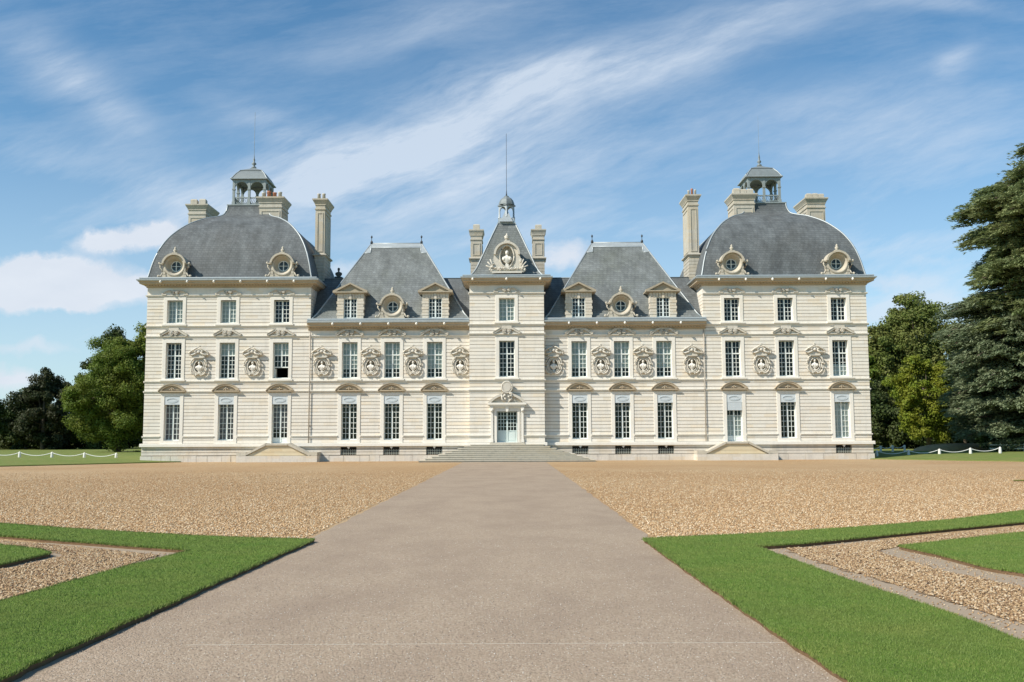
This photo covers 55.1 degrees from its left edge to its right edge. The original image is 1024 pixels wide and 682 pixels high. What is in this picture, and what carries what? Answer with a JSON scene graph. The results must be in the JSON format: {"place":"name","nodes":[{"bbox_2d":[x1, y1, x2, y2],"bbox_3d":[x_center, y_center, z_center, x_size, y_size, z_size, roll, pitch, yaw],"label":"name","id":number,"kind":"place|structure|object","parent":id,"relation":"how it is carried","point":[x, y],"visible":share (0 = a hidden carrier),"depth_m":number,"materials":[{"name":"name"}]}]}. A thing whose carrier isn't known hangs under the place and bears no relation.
{"place":"outdoors","nodes":[
{"label":"outdoors","id":0,"kind":"place"},
{"bbox_2d":[0,545,50,567],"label":"lawn","id":1,"kind":"structure","parent":0,"point":[13,549],"depth_m":13.34,"materials":[{"name":"green plant"}]},
{"bbox_2d":[0,446,180,466],"bbox_3d":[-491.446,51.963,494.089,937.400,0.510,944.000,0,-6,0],"label":"lawn","id":2,"kind":"structure","parent":0,"point":[128,455],"depth_m":70.67,"materials":[{"name":"green plant"}]},
{"bbox_2d":[0,398,10,427],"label":"broadleaf tree","id":3,"kind":"object","parent":2,"relation":"on","point":[2,408],"visible":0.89,"depth_m":122.73,"materials":[{"name":"green plant"}]},
{"bbox_2d":[0,391,56,449],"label":"broadleaf tree","id":4,"kind":"object","parent":2,"relation":"on","point":[5,431],"visible":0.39,"depth_m":123.42,"materials":[{"name":"green plant"}]},
{"bbox_2d":[5,386,55,417],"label":"broadleaf tree","id":5,"kind":"object","parent":2,"relation":"on","point":[27,388],"visible":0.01,"depth_m":141.67,"materials":[{"name":"green plant"}]},
{"bbox_2d":[3,367,77,449],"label":"copper beech","id":6,"kind":"object","parent":2,"relation":"on","point":[49,386],"visible":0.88,"depth_m":121.99,"materials":[{"name":"green plant"}]},
{"bbox_2d":[0,452,117,457],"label":"rope fence","id":7,"kind":"object","parent":2,"relation":"on","point":[52,454],"visible":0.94,"depth_m":71.12,"materials":[{"name":"white paint"}]},
{"bbox_2d":[0,413,142,448],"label":"hedge","id":8,"kind":"object","parent":2,"relation":"on","point":[5,443],"visible":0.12,"depth_m":130.53,"materials":[{"name":"green plant"}]},
{"bbox_2d":[57,410,109,448],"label":"broadleaf tree","id":9,"kind":"object","parent":2,"relation":"on","point":[89,445],"visible":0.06,"depth_m":126.65,"materials":[{"name":"green plant"}]},
{"bbox_2d":[74,323,127,414],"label":"broadleaf tree","id":10,"kind":"object","parent":2,"relation":"on","point":[114,331],"visible":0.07,"depth_m":106.07,"materials":[{"name":"green plant"}]},
{"bbox_2d":[59,335,144,451],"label":"broadleaf tree","id":11,"kind":"object","parent":2,"relation":"on","point":[93,421],"visible":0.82,"depth_m":95.83,"materials":[{"name":"green plant"}]},
{"bbox_2d":[99,321,145,441],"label":"broadleaf tree","id":12,"kind":"object","parent":2,"relation":"on","point":[141,339],"visible":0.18,"depth_m":97.44,"materials":[{"name":"green plant"}]},
{"bbox_2d":[0,524,313,681],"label":"lawn","id":13,"kind":"structure","parent":0,"point":[34,666],"depth_m":10.25,"materials":[{"name":"green plant"}]},
{"bbox_2d":[24,503,836,681],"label":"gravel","id":14,"kind":"structure","parent":0,"point":[446,620],"depth_m":8.32,"materials":[{"name":"beige gravel"}]},
{"bbox_2d":[24,462,841,681],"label":"path","id":15,"kind":"structure","parent":0,"point":[517,492],"depth_m":9.16,"materials":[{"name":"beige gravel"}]},
{"bbox_2d":[235,642,784,644],"bbox_3d":[-0.200,2.368,7.674,4.700,0.008,0.004,0,-6,0],"label":"joint strip","id":16,"kind":"object","parent":15,"relation":"on","point":[502,643],"visible":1,"depth_m":7.67,"materials":[{"name":"beige concrete"}]},
{"bbox_2d":[0,459,1023,542],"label":"forecourt","id":17,"kind":"structure","parent":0,"point":[612,466],"depth_m":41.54,"materials":[{"name":"beige gravel"}]},
{"bbox_2d":[0,539,1023,681],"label":"garden soil","id":18,"kind":"structure","parent":0,"point":[953,608],"depth_m":10.94,"materials":[{"name":"brown soil"}]},
{"bbox_2d":[0,543,160,600],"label":"parterre gravel","id":19,"kind":"structure","parent":18,"relation":"on","point":[62,571],"depth_m":12.57,"materials":[{"name":"beige gravel"}]},
{"bbox_2d":[0,526,1023,637],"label":"gravel","id":20,"kind":"structure","parent":18,"relation":"on","point":[53,568],"depth_m":11.91,"materials":[{"name":"beige gravel"}]},
{"bbox_2d":[787,529,1023,617],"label":"parterre gravel","id":21,"kind":"structure","parent":18,"relation":"on","point":[921,579],"depth_m":10.92,"materials":[{"name":"beige gravel"}]},
{"bbox_2d":[0,0,1023,406],"label":"sky","id":22,"kind":"structure","parent":0,"point":[116,115],"materials":[{"name":"blue"}]},
{"bbox_2d":[0,510,1023,681],"bbox_3d":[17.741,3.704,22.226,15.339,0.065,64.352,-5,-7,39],"label":"lawn","id":23,"kind":"structure","parent":0,"point":[864,650],"depth_m":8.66,"materials":[{"name":"green plant"}]},
{"bbox_2d":[870,445,1023,461],"bbox_3d":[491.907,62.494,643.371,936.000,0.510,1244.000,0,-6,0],"label":"lawn","id":24,"kind":"structure","parent":0,"point":[1013,456],"depth_m":67.77,"materials":[{"name":"green plant"}]},
{"bbox_2d":[868,347,885,413],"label":"broadleaf tree","id":25,"kind":"object","parent":24,"relation":"on","point":[872,371],"visible":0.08,"depth_m":109.36,"materials":[{"name":"green plant"}]},
{"bbox_2d":[873,445,905,451],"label":"rope fence","id":26,"kind":"object","parent":24,"relation":"on","point":[892,446],"visible":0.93,"depth_m":82.05,"materials":[{"name":"white paint"}]},
{"bbox_2d":[869,372,915,445],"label":"broadleaf tree","id":27,"kind":"object","parent":24,"relation":"on","point":[880,400],"visible":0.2,"depth_m":98.52,"materials":[{"name":"green plant"}]},
{"bbox_2d":[867,323,919,412],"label":"broadleaf tree","id":28,"kind":"object","parent":24,"relation":"on","point":[880,339],"visible":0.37,"depth_m":110.92,"materials":[{"name":"green plant"}]},
{"bbox_2d":[873,291,960,409],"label":"broadleaf tree","id":29,"kind":"object","parent":24,"relation":"on","point":[912,322],"visible":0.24,"depth_m":111.36,"materials":[{"name":"green plant"}]},
{"bbox_2d":[880,354,958,444],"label":"broadleaf tree","id":30,"kind":"object","parent":24,"relation":"on","point":[930,420],"visible":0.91,"depth_m":89.33,"materials":[{"name":"green plant"}]},
{"bbox_2d":[871,405,991,448],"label":"hedge","id":31,"kind":"object","parent":24,"relation":"on","point":[899,440],"visible":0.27,"depth_m":96.69,"materials":[{"name":"green plant"}]},
{"bbox_2d":[875,447,1001,455],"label":"rope fence","id":32,"kind":"object","parent":24,"relation":"on","point":[940,450],"visible":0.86,"depth_m":71.11,"materials":[{"name":"fabric"}]},
{"bbox_2d":[929,393,983,442],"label":"broadleaf tree","id":33,"kind":"object","parent":24,"relation":"on","point":[964,440],"visible":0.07,"depth_m":89.01,"materials":[{"name":"green plant"}]},
{"bbox_2d":[913,443,1016,450],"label":"earth bank","id":34,"kind":"structure","parent":24,"relation":"on","point":[954,447],"depth_m":84.09,"materials":[{"name":"green plant"}]},
{"bbox_2d":[921,358,1010,430],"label":"broadleaf tree","id":35,"kind":"object","parent":24,"relation":"on","point":[950,365],"depth_m":104.91,"materials":[{"name":"green plant"}]},
{"bbox_2d":[929,292,1023,450],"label":"cedar tree","id":36,"kind":"object","parent":24,"relation":"on","point":[981,387],"visible":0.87,"depth_m":79.18,"materials":[{"name":"green plant"}]},
{"bbox_2d":[947,143,1023,364],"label":"cedar tree","id":37,"kind":"object","parent":24,"relation":"on","point":[999,206],"visible":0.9,"depth_m":78.21,"materials":[{"name":"green plant"}]},
{"bbox_2d":[973,432,1023,450],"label":"shrub","id":38,"kind":"object","parent":24,"relation":"on","point":[981,438],"visible":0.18,"depth_m":81.33,"materials":[{"name":"green plant"}]},
{"bbox_2d":[990,443,1023,450],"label":"rail fence","id":39,"kind":"object","parent":24,"relation":"on","point":[1008,448],"visible":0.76,"depth_m":78.07,"materials":[{"name":"white paint"}]},
{"bbox_2d":[899,532,1023,576],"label":"lawn","id":40,"kind":"structure","parent":0,"point":[990,569],"depth_m":13.23,"materials":[{"name":"green plant"}]},
{"label":"ground","id":41,"kind":"structure","parent":0,"visible":0},
{"bbox_2d":[136,134,876,461],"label":"chateau","id":42,"kind":"structure","parent":41,"relation":"on","point":[269,337],"depth_m":68.84,"materials":[{"name":"stone"}]},
{"bbox_2d":[158,384,185,443],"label":"window","id":43,"kind":"structure","parent":42,"relation":"in","point":[172,405],"depth_m":68.51,"materials":[{"name":"white paint"}]},
{"bbox_2d":[159,328,187,381],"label":"window","id":44,"kind":"structure","parent":42,"relation":"in","point":[166,341],"depth_m":68.85,"materials":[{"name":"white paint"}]},
{"bbox_2d":[161,290,187,326],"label":"window","id":45,"kind":"structure","parent":42,"relation":"in","point":[174,312],"depth_m":69.18,"materials":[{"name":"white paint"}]},
{"bbox_2d":[212,383,239,443],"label":"window","id":46,"kind":"structure","parent":42,"relation":"in","point":[226,395],"depth_m":68.51,"materials":[{"name":"white paint"}]},
{"bbox_2d":[213,328,240,381],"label":"window","id":47,"kind":"structure","parent":42,"relation":"in","point":[228,347],"depth_m":68.88,"materials":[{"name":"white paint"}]},
{"bbox_2d":[215,290,241,324],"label":"window","id":48,"kind":"structure","parent":42,"relation":"in","point":[228,310],"depth_m":69.18,"materials":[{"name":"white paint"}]},
{"bbox_2d":[265,383,293,442],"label":"french door","id":49,"kind":"structure","parent":42,"relation":"in","point":[279,404],"depth_m":68.51,"materials":[{"name":"white paint"}]},
{"bbox_2d":[267,327,294,381],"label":"window","id":50,"kind":"structure","parent":42,"relation":"in","point":[275,349],"depth_m":68.86,"materials":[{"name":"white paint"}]},
{"bbox_2d":[268,289,294,324],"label":"window","id":51,"kind":"structure","parent":42,"relation":"in","point":[273,301],"depth_m":69.15,"materials":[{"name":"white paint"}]},
{"bbox_2d":[335,383,362,442],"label":"window","id":52,"kind":"structure","parent":42,"relation":"in","point":[343,398],"depth_m":68.51,"materials":[{"name":"white paint"}]},
{"bbox_2d":[341,446,356,454],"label":"basement window","id":53,"kind":"structure","parent":42,"relation":"in","point":[348,450],"depth_m":68.43,"materials":[{"name":"grey metal"}]},
{"bbox_2d":[335,329,363,379],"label":"window","id":54,"kind":"structure","parent":42,"relation":"in","point":[349,356],"depth_m":68.91,"materials":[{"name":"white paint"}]},
{"bbox_2d":[383,446,398,454],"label":"basement window","id":55,"kind":"structure","parent":42,"relation":"in","point":[391,450],"depth_m":68.43,"materials":[{"name":"grey glass"}]},
{"bbox_2d":[378,383,404,442],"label":"window","id":56,"kind":"structure","parent":42,"relation":"in","point":[385,398],"depth_m":68.48,"materials":[{"name":"white paint"}]},
{"bbox_2d":[378,329,405,379],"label":"window","id":57,"kind":"structure","parent":42,"relation":"in","point":[392,355],"depth_m":68.91,"materials":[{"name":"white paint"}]},
{"bbox_2d":[426,446,441,454],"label":"basement window","id":58,"kind":"structure","parent":42,"relation":"in","point":[434,450],"depth_m":68.43,"materials":[{"name":"grey metal"}]},
{"bbox_2d":[421,383,447,442],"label":"window","id":59,"kind":"structure","parent":42,"relation":"in","point":[433,393],"depth_m":68.48,"materials":[{"name":"white paint"}]},
{"bbox_2d":[420,328,448,379],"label":"window","id":60,"kind":"structure","parent":42,"relation":"in","point":[434,348],"depth_m":68.91,"materials":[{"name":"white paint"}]},
{"bbox_2d":[493,287,519,323],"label":"window","id":61,"kind":"structure","parent":42,"relation":"in","point":[506,310],"depth_m":68.60,"materials":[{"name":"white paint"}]},
{"bbox_2d":[493,325,520,378],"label":"window","id":62,"kind":"structure","parent":42,"relation":"in","point":[498,339],"depth_m":68.26,"materials":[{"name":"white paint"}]},
{"bbox_2d":[497,411,516,441],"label":"entrance door","id":63,"kind":"structure","parent":42,"relation":"in","point":[503,435],"depth_m":67.98,"materials":[{"name":"white paint"}]},
{"bbox_2d":[565,328,592,378],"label":"window","id":64,"kind":"structure","parent":42,"relation":"in","point":[579,352],"depth_m":68.91,"materials":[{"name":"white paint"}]},
{"bbox_2d":[566,382,592,441],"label":"window","id":65,"kind":"structure","parent":42,"relation":"in","point":[573,397],"depth_m":68.51,"materials":[{"name":"white paint"}]},
{"bbox_2d":[572,445,587,453],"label":"basement window","id":66,"kind":"structure","parent":42,"relation":"in","point":[580,449],"depth_m":68.43,"materials":[{"name":"grey metal"}]},
{"bbox_2d":[608,328,635,378],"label":"window","id":67,"kind":"structure","parent":42,"relation":"in","point":[621,356],"depth_m":68.91,"materials":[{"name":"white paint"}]},
{"bbox_2d":[609,382,635,441],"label":"window","id":68,"kind":"structure","parent":42,"relation":"in","point":[616,397],"depth_m":68.48,"materials":[{"name":"white paint"}]},
{"bbox_2d":[615,445,630,453],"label":"basement window","id":69,"kind":"structure","parent":42,"relation":"in","point":[623,449],"depth_m":68.43,"materials":[{"name":"grey metal"}]},
{"bbox_2d":[650,328,677,378],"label":"window","id":70,"kind":"structure","parent":42,"relation":"in","point":[664,354],"depth_m":68.91,"materials":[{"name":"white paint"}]},
{"bbox_2d":[651,382,678,441],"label":"window","id":71,"kind":"structure","parent":42,"relation":"in","point":[664,392],"depth_m":68.50,"materials":[{"name":"white paint"}]},
{"bbox_2d":[658,445,673,453],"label":"basement window","id":72,"kind":"structure","parent":42,"relation":"in","point":[666,449],"depth_m":68.43,"materials":[{"name":"grey metal"}]},
{"bbox_2d":[718,288,744,322],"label":"window","id":73,"kind":"structure","parent":42,"relation":"in","point":[722,297],"depth_m":69.15,"materials":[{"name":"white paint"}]},
{"bbox_2d":[719,325,746,379],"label":"window","id":74,"kind":"structure","parent":42,"relation":"in","point":[740,339],"depth_m":68.83,"materials":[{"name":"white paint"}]},
{"bbox_2d":[720,381,748,440],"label":"french door","id":75,"kind":"structure","parent":42,"relation":"in","point":[735,426],"depth_m":68.50,"materials":[{"name":"white paint"}]},
{"bbox_2d":[772,287,798,322],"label":"window","id":76,"kind":"structure","parent":42,"relation":"in","point":[793,307],"depth_m":69.15,"materials":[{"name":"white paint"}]},
{"bbox_2d":[772,325,800,379],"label":"window","id":77,"kind":"structure","parent":42,"relation":"in","point":[794,338],"depth_m":68.83,"materials":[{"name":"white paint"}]},
{"bbox_2d":[774,381,801,440],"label":"window","id":78,"kind":"structure","parent":42,"relation":"in","point":[782,396],"depth_m":68.48,"materials":[{"name":"white paint"}]},
{"bbox_2d":[825,287,851,323],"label":"window","id":79,"kind":"structure","parent":42,"relation":"in","point":[846,297],"depth_m":69.15,"materials":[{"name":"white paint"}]},
{"bbox_2d":[826,325,853,378],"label":"window","id":80,"kind":"structure","parent":42,"relation":"in","point":[837,371],"depth_m":68.88,"materials":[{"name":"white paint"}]},
{"bbox_2d":[828,381,855,440],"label":"window","id":81,"kind":"structure","parent":42,"relation":"in","point":[842,402],"depth_m":68.51,"materials":[{"name":"white paint"}]},
{"bbox_2d":[836,444,850,452],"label":"basement window","id":82,"kind":"structure","parent":42,"relation":"in","point":[844,448],"depth_m":68.43,"materials":[{"name":"grey metal"}]}
]}

